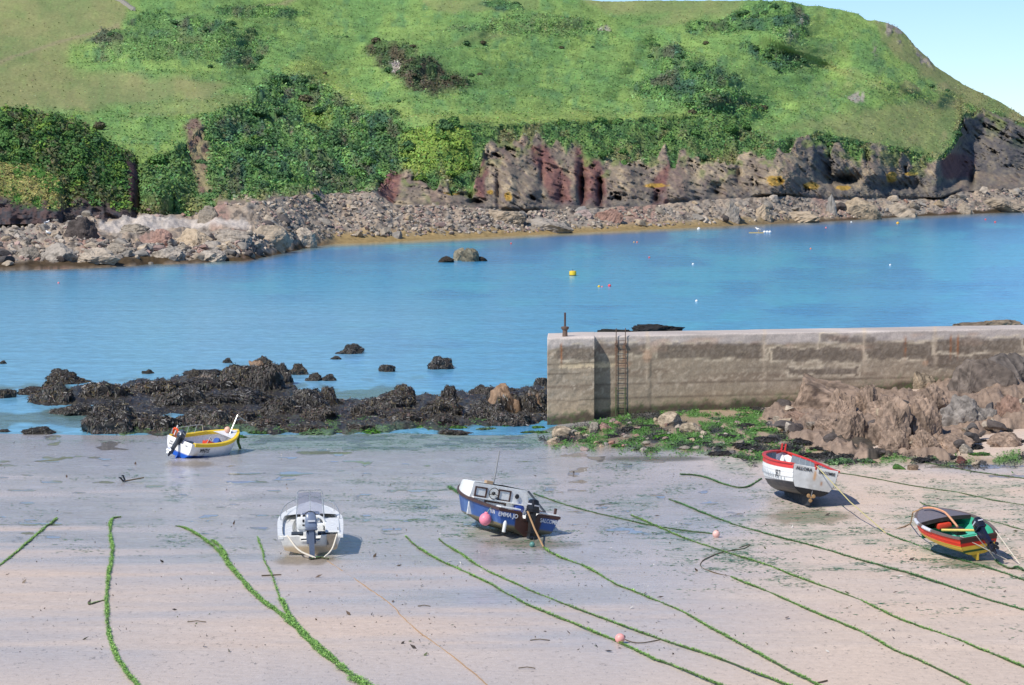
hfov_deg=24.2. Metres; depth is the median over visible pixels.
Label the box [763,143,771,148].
bush
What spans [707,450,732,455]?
seaweed clump
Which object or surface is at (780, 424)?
stone
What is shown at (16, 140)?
bush
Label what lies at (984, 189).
boulder
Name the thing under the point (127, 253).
boulder
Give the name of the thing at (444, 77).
bush
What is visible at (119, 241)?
boulder
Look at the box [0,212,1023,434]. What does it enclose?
sea
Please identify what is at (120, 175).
bush
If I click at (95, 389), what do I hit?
weedy rock
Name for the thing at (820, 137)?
bush
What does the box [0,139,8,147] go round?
bush
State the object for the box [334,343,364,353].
weedy rock
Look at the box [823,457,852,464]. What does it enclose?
seaweed clump
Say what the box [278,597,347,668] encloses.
mooring rope
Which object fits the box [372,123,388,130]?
bush
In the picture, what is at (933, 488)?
mooring rope
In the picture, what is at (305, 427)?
weedy rock
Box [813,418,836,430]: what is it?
crag
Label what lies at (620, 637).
mooring buoy
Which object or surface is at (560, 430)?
stone
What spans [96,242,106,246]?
boulder
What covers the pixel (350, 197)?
boulder
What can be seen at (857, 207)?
rock outcrop
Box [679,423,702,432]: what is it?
stone
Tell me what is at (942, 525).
lifejacket
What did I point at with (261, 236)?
boulder
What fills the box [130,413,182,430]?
weedy rock
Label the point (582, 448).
stone
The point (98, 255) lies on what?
rock outcrop
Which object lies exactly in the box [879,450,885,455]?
stone
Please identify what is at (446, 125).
bush
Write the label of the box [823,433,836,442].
stone
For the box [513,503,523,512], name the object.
blue float
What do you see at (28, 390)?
weedy rock
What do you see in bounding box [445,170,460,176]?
bush
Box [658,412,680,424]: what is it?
stone
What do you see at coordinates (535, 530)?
mooring rope
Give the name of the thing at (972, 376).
crag
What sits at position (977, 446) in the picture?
seaweed clump
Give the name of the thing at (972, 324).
sea rock
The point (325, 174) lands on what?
bush
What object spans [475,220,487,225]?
boulder
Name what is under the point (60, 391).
weedy rock
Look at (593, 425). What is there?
stone
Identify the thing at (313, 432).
seaweed clump
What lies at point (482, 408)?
weedy rock
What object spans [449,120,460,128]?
bush
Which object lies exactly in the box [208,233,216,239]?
boulder
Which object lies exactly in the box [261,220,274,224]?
boulder
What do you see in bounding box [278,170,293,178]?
bush
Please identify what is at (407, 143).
bush
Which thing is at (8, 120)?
bush
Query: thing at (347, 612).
beach debris
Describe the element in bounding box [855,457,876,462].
seaweed clump
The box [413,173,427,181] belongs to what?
bush
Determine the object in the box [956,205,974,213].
rock outcrop
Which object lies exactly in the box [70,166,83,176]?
bush
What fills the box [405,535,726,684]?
mooring rope
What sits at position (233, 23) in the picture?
bush
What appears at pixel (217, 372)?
weedy rock
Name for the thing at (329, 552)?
mooring rope
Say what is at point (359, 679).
mooring rope
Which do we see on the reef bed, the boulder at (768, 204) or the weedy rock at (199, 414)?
the weedy rock at (199, 414)
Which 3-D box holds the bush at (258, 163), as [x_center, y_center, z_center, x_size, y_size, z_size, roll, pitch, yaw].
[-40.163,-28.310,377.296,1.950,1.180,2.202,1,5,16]
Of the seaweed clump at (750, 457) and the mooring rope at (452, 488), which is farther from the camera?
the seaweed clump at (750, 457)
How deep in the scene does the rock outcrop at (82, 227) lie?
302.11 m
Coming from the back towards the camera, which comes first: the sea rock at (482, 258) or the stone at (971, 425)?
the sea rock at (482, 258)
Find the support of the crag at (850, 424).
on the rock ledge
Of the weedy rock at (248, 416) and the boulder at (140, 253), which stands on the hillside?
the boulder at (140, 253)
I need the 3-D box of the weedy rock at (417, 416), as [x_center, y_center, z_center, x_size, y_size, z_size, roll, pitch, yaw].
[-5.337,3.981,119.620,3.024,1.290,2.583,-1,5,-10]
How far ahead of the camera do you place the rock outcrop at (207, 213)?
329.57 m
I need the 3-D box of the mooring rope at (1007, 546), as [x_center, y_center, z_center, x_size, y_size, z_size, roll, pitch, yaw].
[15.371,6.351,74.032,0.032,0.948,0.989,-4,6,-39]
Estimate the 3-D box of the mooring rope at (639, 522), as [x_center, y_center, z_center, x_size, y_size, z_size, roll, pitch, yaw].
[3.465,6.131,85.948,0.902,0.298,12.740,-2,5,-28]
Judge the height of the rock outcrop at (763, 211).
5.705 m
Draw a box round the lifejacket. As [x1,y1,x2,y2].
[934,521,951,529]
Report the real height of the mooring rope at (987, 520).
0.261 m
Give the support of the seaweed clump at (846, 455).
on the beach
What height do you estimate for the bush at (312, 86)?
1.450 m
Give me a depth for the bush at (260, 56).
545.76 m
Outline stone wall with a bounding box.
[116,0,134,10]
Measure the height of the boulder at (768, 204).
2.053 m
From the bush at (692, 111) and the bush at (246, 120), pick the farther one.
the bush at (692, 111)
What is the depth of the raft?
401.30 m
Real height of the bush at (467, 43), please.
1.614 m
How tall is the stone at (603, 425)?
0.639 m
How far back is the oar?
74.82 m
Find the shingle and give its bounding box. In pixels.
[0,189,1023,260]
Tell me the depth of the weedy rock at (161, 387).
133.15 m
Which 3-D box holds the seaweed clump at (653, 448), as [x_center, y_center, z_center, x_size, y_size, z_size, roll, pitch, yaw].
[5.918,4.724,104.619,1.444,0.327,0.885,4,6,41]
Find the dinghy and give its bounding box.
[914,505,998,559]
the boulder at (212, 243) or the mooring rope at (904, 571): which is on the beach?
the mooring rope at (904, 571)
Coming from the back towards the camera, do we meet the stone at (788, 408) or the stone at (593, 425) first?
the stone at (788, 408)
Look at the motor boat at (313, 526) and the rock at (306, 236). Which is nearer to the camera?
the motor boat at (313, 526)
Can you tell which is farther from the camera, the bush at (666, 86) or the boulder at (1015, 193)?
the boulder at (1015, 193)
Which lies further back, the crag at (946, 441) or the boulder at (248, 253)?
the boulder at (248, 253)
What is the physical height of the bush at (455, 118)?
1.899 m
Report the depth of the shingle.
375.02 m
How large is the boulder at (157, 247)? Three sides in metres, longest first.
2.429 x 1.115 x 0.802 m
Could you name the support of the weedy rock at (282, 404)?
on the reef bed
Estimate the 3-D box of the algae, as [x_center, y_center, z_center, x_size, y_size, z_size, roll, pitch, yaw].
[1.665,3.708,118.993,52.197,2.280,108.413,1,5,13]
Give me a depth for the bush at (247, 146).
394.76 m
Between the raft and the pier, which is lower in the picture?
the pier
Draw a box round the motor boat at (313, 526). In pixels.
[277,490,342,557]
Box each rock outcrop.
[17,246,40,258]
[40,242,78,262]
[62,212,75,222]
[64,216,99,240]
[76,247,119,264]
[106,243,133,253]
[119,224,149,233]
[149,229,172,245]
[151,246,185,260]
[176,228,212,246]
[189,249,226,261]
[197,205,218,222]
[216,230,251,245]
[253,225,293,252]
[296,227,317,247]
[488,209,526,225]
[526,216,573,232]
[574,209,593,218]
[595,208,622,223]
[725,202,739,223]
[756,204,771,221]
[789,211,819,222]
[826,194,837,216]
[844,197,881,218]
[883,202,916,216]
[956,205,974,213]
[983,197,1023,212]
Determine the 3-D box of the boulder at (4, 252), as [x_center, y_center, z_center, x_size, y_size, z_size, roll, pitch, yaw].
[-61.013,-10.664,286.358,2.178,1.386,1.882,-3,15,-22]
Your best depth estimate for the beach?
72.51 m
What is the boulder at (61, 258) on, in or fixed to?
on the hillside
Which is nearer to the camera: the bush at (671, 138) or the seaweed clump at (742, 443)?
the seaweed clump at (742, 443)
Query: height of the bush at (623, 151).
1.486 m
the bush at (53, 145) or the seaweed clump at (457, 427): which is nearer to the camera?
the seaweed clump at (457, 427)
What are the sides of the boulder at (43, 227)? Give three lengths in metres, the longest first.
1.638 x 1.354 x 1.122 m
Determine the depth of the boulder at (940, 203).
522.11 m
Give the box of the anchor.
[119,475,143,481]
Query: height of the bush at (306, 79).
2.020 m
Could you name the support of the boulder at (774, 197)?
on the hillside
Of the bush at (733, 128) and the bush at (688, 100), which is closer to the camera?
the bush at (733, 128)
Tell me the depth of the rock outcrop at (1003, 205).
540.15 m
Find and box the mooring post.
[561,313,568,335]
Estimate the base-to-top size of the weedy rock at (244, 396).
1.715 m
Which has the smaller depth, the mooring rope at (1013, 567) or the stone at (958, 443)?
the mooring rope at (1013, 567)
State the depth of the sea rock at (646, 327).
178.09 m
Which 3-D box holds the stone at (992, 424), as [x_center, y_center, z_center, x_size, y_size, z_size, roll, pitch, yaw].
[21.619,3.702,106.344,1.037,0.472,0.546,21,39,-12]
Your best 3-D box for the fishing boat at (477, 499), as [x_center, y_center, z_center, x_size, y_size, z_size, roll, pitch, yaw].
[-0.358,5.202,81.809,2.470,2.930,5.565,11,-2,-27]
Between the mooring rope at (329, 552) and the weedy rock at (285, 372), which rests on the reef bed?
the weedy rock at (285, 372)
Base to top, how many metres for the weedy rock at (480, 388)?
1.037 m
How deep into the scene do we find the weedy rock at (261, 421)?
116.45 m
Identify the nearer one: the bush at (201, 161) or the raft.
the bush at (201, 161)
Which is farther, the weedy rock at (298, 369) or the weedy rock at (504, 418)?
the weedy rock at (298, 369)
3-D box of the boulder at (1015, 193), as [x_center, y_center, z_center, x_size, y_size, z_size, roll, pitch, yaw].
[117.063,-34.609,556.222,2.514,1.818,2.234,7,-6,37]
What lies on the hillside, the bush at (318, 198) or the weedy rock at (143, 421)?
the bush at (318, 198)
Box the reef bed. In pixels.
[29,375,546,435]
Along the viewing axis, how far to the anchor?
95.40 m
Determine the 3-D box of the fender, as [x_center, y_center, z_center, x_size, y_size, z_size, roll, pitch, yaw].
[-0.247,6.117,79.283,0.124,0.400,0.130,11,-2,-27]
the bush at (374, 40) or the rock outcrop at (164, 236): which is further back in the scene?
the bush at (374, 40)
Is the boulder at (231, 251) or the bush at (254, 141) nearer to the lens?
the boulder at (231, 251)
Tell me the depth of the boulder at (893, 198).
511.28 m
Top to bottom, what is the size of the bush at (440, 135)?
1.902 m
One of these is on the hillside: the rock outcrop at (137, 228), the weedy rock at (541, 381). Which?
the rock outcrop at (137, 228)
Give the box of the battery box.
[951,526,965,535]
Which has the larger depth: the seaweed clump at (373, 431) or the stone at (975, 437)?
the seaweed clump at (373, 431)
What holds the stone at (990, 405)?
on the rock ledge
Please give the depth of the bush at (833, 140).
509.24 m
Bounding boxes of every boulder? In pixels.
[0,248,12,255]
[0,256,14,262]
[1,236,10,240]
[2,260,13,265]
[40,224,49,230]
[50,231,60,237]
[56,256,66,261]
[81,210,92,216]
[83,242,96,247]
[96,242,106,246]
[113,238,126,243]
[121,250,132,256]
[134,250,149,256]
[137,244,146,249]
[138,244,153,250]
[153,245,165,250]
[168,255,176,260]
[180,245,189,251]
[193,253,204,260]
[199,244,208,249]
[204,241,220,246]
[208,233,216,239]
[225,249,234,255]
[237,242,248,249]
[243,250,252,256]
[254,240,262,247]
[257,234,264,239]
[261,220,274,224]
[264,215,273,219]
[276,207,284,213]
[278,214,290,225]
[318,218,330,225]
[348,195,355,200]
[355,230,362,236]
[379,227,389,233]
[392,231,402,238]
[405,215,412,220]
[435,222,445,227]
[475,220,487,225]
[575,206,591,213]
[634,219,647,226]
[655,207,665,214]
[691,206,702,213]
[692,214,704,220]
[721,215,728,222]
[762,200,772,208]
[769,195,778,201]
[836,202,845,211]
[887,195,899,201]
[909,202,919,209]
[934,200,943,207]
[956,193,966,199]
[979,186,987,192]
[1009,190,1018,195]
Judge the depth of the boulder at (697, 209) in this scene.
442.17 m
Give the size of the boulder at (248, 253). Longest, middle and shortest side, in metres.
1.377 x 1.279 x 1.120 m
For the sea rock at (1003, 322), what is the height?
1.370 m
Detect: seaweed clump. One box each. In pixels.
[247,430,267,434]
[299,429,322,434]
[362,427,380,433]
[448,425,468,428]
[475,426,495,429]
[578,438,592,442]
[604,434,620,438]
[611,443,625,447]
[619,427,639,431]
[627,436,644,440]
[631,446,660,450]
[637,424,659,427]
[650,433,675,438]
[669,441,695,446]
[706,442,724,447]
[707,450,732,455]
[708,417,723,419]
[718,434,736,437]
[728,442,751,445]
[728,454,743,457]
[734,444,764,451]
[736,423,755,426]
[740,455,758,459]
[751,436,778,442]
[753,427,773,431]
[776,446,798,451]
[793,438,813,445]
[798,452,826,458]
[809,446,823,450]
[820,451,835,455]
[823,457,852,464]
[841,453,853,457]
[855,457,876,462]
[911,457,933,462]
[968,452,991,455]
[971,444,984,449]
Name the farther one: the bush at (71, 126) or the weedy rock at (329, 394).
the bush at (71, 126)
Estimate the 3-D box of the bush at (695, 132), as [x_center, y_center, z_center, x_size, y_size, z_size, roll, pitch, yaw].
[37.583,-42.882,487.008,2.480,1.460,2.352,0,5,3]
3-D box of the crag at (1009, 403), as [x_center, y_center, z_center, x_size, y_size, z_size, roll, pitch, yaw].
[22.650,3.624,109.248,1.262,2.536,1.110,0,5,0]
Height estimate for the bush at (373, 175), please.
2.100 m
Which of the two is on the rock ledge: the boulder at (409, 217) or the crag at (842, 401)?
the crag at (842, 401)
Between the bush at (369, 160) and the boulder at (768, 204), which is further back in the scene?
the boulder at (768, 204)
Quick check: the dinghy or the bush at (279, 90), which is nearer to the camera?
the dinghy
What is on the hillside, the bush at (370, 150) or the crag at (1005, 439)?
the bush at (370, 150)
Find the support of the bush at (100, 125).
on the hillside
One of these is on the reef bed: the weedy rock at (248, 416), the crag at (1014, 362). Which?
the weedy rock at (248, 416)
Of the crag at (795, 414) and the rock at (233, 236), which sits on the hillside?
the rock at (233, 236)
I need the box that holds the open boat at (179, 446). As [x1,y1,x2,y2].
[166,415,244,457]
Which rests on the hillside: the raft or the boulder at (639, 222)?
the boulder at (639, 222)
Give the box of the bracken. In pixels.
[0,0,1023,162]
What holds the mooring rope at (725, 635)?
on the beach
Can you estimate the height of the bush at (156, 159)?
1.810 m
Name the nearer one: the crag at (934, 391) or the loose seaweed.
the crag at (934, 391)
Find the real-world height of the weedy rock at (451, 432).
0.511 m
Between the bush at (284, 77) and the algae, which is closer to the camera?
the algae
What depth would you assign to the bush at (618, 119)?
481.18 m
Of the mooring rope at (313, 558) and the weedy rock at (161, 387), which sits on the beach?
the mooring rope at (313, 558)
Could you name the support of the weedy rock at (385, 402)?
on the reef bed
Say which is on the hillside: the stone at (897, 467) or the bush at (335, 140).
the bush at (335, 140)
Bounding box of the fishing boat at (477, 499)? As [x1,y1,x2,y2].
[457,450,560,539]
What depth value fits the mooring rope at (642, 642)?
60.28 m
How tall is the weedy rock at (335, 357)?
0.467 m
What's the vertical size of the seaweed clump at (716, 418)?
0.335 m
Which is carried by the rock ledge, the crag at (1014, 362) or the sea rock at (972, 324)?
the crag at (1014, 362)
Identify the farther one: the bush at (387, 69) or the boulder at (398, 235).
the bush at (387, 69)
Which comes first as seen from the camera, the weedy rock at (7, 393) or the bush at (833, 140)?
the weedy rock at (7, 393)
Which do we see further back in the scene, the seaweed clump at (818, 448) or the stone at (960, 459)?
the seaweed clump at (818, 448)
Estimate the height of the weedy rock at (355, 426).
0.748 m
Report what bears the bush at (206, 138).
on the hillside
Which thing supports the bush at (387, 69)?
on the hillside
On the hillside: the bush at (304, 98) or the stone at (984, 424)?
the bush at (304, 98)
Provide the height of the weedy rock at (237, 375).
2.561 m
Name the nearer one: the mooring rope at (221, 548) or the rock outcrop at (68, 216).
the mooring rope at (221, 548)
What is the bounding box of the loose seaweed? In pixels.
[26,374,546,436]
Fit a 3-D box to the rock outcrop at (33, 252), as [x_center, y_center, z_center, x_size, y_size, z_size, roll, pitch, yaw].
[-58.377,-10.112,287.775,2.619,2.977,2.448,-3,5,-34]
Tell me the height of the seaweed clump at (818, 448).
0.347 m
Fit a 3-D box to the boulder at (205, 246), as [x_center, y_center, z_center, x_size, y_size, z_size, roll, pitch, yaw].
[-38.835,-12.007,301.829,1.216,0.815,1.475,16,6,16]
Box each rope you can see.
[0,517,57,564]
[88,599,105,604]
[102,516,140,684]
[174,525,377,684]
[210,539,230,565]
[236,432,240,448]
[257,536,279,597]
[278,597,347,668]
[287,535,315,557]
[309,556,328,559]
[324,534,337,556]
[328,561,486,684]
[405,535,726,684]
[438,538,791,684]
[447,485,458,493]
[527,511,543,546]
[533,493,712,533]
[543,547,822,684]
[625,639,659,642]
[631,514,1023,667]
[668,499,1023,610]
[680,473,761,487]
[700,544,749,575]
[730,576,971,684]
[816,466,885,532]
[840,472,1021,504]
[886,532,1023,579]
[897,508,922,528]
[901,455,1023,478]
[919,500,1023,529]
[923,507,957,526]
[960,536,1006,559]
[994,558,1023,570]
[995,530,1019,563]
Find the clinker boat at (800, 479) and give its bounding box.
[762,443,839,505]
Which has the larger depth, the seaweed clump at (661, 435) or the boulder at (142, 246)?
the boulder at (142, 246)
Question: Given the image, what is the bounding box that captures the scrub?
[0,0,1022,216]
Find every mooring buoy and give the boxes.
[479,512,490,525]
[615,633,625,642]
[713,530,719,537]
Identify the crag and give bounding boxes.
[783,409,808,419]
[792,373,860,408]
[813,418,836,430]
[822,442,857,450]
[828,388,855,413]
[835,409,868,438]
[854,383,877,410]
[865,396,893,414]
[867,396,912,445]
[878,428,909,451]
[908,383,948,410]
[908,429,941,448]
[910,397,942,434]
[913,371,934,388]
[937,432,974,450]
[940,394,978,426]
[947,358,1019,393]
[976,405,996,420]
[986,432,1021,446]
[989,352,1023,381]
[994,394,1020,416]
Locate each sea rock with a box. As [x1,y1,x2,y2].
[438,256,453,261]
[453,248,463,260]
[461,248,478,261]
[479,256,486,260]
[597,329,630,331]
[631,324,684,331]
[953,322,989,325]
[984,319,1022,325]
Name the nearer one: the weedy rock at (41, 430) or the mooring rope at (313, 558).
the mooring rope at (313, 558)
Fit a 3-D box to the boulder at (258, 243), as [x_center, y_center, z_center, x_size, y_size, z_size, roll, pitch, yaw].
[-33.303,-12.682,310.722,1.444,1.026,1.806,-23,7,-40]
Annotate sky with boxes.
[595,0,1023,115]
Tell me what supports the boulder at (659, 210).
on the hillside
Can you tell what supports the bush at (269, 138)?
on the hillside
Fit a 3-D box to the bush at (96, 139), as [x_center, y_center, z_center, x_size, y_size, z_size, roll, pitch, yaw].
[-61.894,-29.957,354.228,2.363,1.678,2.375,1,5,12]
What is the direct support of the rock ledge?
on the beach
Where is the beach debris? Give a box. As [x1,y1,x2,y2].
[1,443,1021,655]
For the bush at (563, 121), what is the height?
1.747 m
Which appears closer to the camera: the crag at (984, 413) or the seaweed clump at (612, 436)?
the crag at (984, 413)
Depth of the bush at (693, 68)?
546.08 m
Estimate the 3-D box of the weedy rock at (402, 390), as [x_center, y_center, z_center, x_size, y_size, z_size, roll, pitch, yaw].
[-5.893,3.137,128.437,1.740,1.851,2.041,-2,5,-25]
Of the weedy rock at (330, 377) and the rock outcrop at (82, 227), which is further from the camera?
the rock outcrop at (82, 227)
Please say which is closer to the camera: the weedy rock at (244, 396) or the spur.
the weedy rock at (244, 396)
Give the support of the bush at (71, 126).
on the spur
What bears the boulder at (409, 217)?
on the hillside
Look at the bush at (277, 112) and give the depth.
449.23 m
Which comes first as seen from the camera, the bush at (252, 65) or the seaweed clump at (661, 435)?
the seaweed clump at (661, 435)
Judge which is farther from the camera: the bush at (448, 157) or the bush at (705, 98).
the bush at (705, 98)
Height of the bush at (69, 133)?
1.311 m
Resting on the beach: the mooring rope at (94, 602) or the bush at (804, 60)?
the mooring rope at (94, 602)
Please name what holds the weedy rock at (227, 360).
in the sea
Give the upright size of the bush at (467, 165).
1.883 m
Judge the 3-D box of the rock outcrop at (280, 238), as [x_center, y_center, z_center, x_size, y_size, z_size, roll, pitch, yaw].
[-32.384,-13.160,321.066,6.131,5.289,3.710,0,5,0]
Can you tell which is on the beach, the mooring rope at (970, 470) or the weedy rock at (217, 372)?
the mooring rope at (970, 470)
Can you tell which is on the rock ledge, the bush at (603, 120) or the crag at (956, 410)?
the crag at (956, 410)
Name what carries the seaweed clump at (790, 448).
on the beach
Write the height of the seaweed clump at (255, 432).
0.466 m
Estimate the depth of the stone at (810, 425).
109.02 m
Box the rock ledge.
[762,378,1023,460]
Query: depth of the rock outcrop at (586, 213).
417.14 m
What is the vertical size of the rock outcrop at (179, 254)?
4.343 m
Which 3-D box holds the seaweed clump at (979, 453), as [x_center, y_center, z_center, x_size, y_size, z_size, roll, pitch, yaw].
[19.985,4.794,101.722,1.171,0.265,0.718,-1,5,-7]
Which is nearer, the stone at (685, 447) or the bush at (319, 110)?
the stone at (685, 447)
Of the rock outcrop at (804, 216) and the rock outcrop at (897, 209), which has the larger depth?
the rock outcrop at (897, 209)
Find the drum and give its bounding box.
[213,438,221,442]
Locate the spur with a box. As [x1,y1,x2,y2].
[0,107,139,221]
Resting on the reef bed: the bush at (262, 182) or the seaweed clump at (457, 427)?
the seaweed clump at (457, 427)
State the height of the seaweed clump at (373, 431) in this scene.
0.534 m
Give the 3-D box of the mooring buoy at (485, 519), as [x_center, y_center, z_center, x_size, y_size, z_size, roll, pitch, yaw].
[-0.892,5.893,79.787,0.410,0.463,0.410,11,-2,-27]
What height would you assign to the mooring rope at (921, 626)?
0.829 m
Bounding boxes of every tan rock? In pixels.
[196,370,217,377]
[249,355,267,366]
[487,383,521,413]
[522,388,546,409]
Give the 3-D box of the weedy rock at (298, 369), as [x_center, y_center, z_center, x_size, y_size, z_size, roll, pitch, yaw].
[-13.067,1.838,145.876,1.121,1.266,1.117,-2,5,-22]
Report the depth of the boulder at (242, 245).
304.94 m
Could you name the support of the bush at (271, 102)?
on the hillside
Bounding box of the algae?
[11,429,1023,637]
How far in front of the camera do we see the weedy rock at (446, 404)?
122.42 m
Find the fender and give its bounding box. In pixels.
[502,521,506,532]
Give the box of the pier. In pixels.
[547,325,1023,424]
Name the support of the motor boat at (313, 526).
on the beach
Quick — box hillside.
[0,0,1023,270]
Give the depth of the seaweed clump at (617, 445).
106.38 m
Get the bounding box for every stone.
[547,437,559,443]
[552,426,571,436]
[580,446,588,450]
[589,422,598,431]
[599,422,611,430]
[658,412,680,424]
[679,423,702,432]
[681,445,690,449]
[774,420,792,429]
[776,399,791,405]
[777,418,792,430]
[784,405,794,410]
[788,424,801,431]
[792,423,803,429]
[806,421,814,430]
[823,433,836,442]
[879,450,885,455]
[892,464,905,469]
[907,464,918,469]
[953,439,965,448]
[956,456,967,463]
[959,444,972,453]
[964,432,979,442]
[966,422,977,429]
[978,430,985,436]
[981,421,991,429]
[986,402,993,408]
[987,419,1006,429]
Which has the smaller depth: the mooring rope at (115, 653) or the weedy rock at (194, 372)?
the mooring rope at (115, 653)
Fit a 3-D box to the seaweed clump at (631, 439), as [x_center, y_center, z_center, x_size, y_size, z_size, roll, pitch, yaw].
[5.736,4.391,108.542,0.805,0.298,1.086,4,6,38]
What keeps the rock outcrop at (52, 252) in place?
on the hillside
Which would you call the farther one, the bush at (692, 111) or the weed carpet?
the bush at (692, 111)
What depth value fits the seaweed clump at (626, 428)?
112.19 m
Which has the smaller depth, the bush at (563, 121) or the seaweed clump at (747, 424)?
the seaweed clump at (747, 424)
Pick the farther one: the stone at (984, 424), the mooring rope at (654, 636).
the stone at (984, 424)
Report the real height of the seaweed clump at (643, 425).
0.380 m
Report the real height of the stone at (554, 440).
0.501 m
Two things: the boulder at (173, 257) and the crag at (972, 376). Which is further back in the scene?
the boulder at (173, 257)
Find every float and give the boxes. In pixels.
[224,427,230,432]
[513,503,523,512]
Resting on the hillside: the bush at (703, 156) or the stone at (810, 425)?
the bush at (703, 156)
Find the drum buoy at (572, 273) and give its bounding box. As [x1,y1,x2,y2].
[569,271,575,275]
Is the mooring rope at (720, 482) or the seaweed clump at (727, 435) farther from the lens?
the seaweed clump at (727, 435)
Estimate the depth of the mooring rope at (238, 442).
107.40 m
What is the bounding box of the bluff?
[0,162,64,223]
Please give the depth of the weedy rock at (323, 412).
119.59 m
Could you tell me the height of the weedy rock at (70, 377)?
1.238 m
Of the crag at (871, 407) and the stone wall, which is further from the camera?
the stone wall
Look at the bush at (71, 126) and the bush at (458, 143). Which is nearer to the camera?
the bush at (71, 126)
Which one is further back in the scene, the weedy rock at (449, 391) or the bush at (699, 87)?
the bush at (699, 87)
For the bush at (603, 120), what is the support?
on the hillside
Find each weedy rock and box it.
[0,388,17,398]
[17,386,39,394]
[20,426,55,434]
[27,381,74,402]
[43,371,91,384]
[46,402,92,415]
[49,368,68,374]
[77,381,135,397]
[81,399,140,434]
[130,379,190,394]
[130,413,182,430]
[142,369,153,373]
[152,385,211,406]
[176,405,232,427]
[182,369,221,375]
[185,375,235,391]
[187,369,201,377]
[207,386,275,405]
[217,363,250,388]
[218,408,258,423]
[222,358,231,362]
[243,359,285,391]
[245,417,289,426]
[255,396,303,415]
[276,362,293,383]
[279,423,331,433]
[289,387,338,408]
[291,362,307,374]
[299,405,340,420]
[304,372,321,380]
[321,373,336,380]
[321,386,343,403]
[330,356,340,359]
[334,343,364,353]
[343,424,375,429]
[350,404,388,418]
[363,395,416,410]
[378,364,395,371]
[386,384,416,403]
[386,410,430,422]
[420,395,463,415]
[427,356,454,369]
[428,414,459,424]
[438,429,472,434]
[441,384,460,400]
[463,399,504,419]
[468,384,492,393]
[485,410,532,426]
[519,394,546,414]
[533,377,546,385]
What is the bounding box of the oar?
[941,529,974,531]
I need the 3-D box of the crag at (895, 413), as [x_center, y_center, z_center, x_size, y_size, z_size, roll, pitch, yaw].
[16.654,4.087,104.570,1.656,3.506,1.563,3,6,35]
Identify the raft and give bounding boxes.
[749,231,770,232]
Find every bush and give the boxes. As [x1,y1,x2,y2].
[0,131,14,139]
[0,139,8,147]
[1,116,12,123]
[9,136,22,146]
[13,147,28,154]
[40,118,52,122]
[46,136,56,141]
[47,142,56,147]
[64,130,75,138]
[66,124,76,129]
[69,147,85,156]
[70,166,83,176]
[75,163,84,167]
[91,135,101,144]
[93,121,107,129]
[113,161,129,170]
[114,172,122,177]
[148,154,169,164]
[195,159,208,164]
[203,136,211,140]
[205,127,222,134]
[228,20,236,25]
[240,118,251,123]
[242,144,252,149]
[248,63,257,68]
[248,138,263,146]
[252,105,268,116]
[252,160,263,166]
[256,54,263,59]
[256,180,270,186]
[259,134,275,144]
[268,100,276,104]
[273,87,283,93]
[273,109,283,115]
[275,74,288,82]
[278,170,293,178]
[281,105,289,110]
[296,76,308,82]
[298,94,313,102]
[302,122,321,130]
[307,83,317,89]
[311,106,325,114]
[311,194,321,201]
[315,161,331,167]
[319,171,330,178]
[320,142,330,148]
[327,136,343,145]
[349,168,366,176]
[361,156,376,166]
[362,148,377,155]
[367,173,383,182]
[371,37,380,42]
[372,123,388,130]
[384,67,392,72]
[388,108,399,114]
[401,140,415,146]
[404,145,415,151]
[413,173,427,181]
[433,132,449,140]
[438,121,453,130]
[440,76,450,80]
[442,155,455,161]
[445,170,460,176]
[448,116,459,122]
[448,139,465,148]
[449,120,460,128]
[458,162,473,170]
[463,40,470,45]
[557,119,569,124]
[595,116,607,123]
[598,151,608,157]
[612,117,622,124]
[618,148,627,154]
[660,84,671,89]
[662,133,674,141]
[674,52,683,58]
[683,98,693,104]
[685,65,697,71]
[688,109,697,113]
[691,129,701,135]
[694,85,704,90]
[695,153,708,160]
[701,96,711,102]
[719,92,727,97]
[724,123,738,133]
[740,122,751,129]
[762,52,772,58]
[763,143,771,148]
[769,3,779,8]
[799,58,809,62]
[816,135,823,140]
[827,138,838,142]
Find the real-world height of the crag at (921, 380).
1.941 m
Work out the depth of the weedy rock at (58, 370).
145.43 m
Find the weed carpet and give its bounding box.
[537,406,1023,473]
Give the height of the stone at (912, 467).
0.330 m
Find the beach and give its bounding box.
[0,389,1023,684]
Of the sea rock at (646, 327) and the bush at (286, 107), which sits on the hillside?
the bush at (286, 107)
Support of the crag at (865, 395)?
on the rock ledge
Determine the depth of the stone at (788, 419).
109.80 m
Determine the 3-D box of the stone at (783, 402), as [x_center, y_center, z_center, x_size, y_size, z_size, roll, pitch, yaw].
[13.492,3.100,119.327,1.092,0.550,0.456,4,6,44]
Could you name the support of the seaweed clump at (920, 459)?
on the beach
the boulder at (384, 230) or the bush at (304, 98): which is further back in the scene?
the bush at (304, 98)
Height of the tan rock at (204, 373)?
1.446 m
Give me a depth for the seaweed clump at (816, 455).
101.61 m
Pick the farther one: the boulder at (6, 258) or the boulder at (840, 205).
the boulder at (840, 205)
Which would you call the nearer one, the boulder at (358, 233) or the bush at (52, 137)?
the bush at (52, 137)
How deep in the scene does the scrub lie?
431.24 m
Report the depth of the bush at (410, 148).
424.88 m
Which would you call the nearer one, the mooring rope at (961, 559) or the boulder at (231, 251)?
the mooring rope at (961, 559)
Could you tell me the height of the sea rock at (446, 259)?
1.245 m
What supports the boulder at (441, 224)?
on the hillside

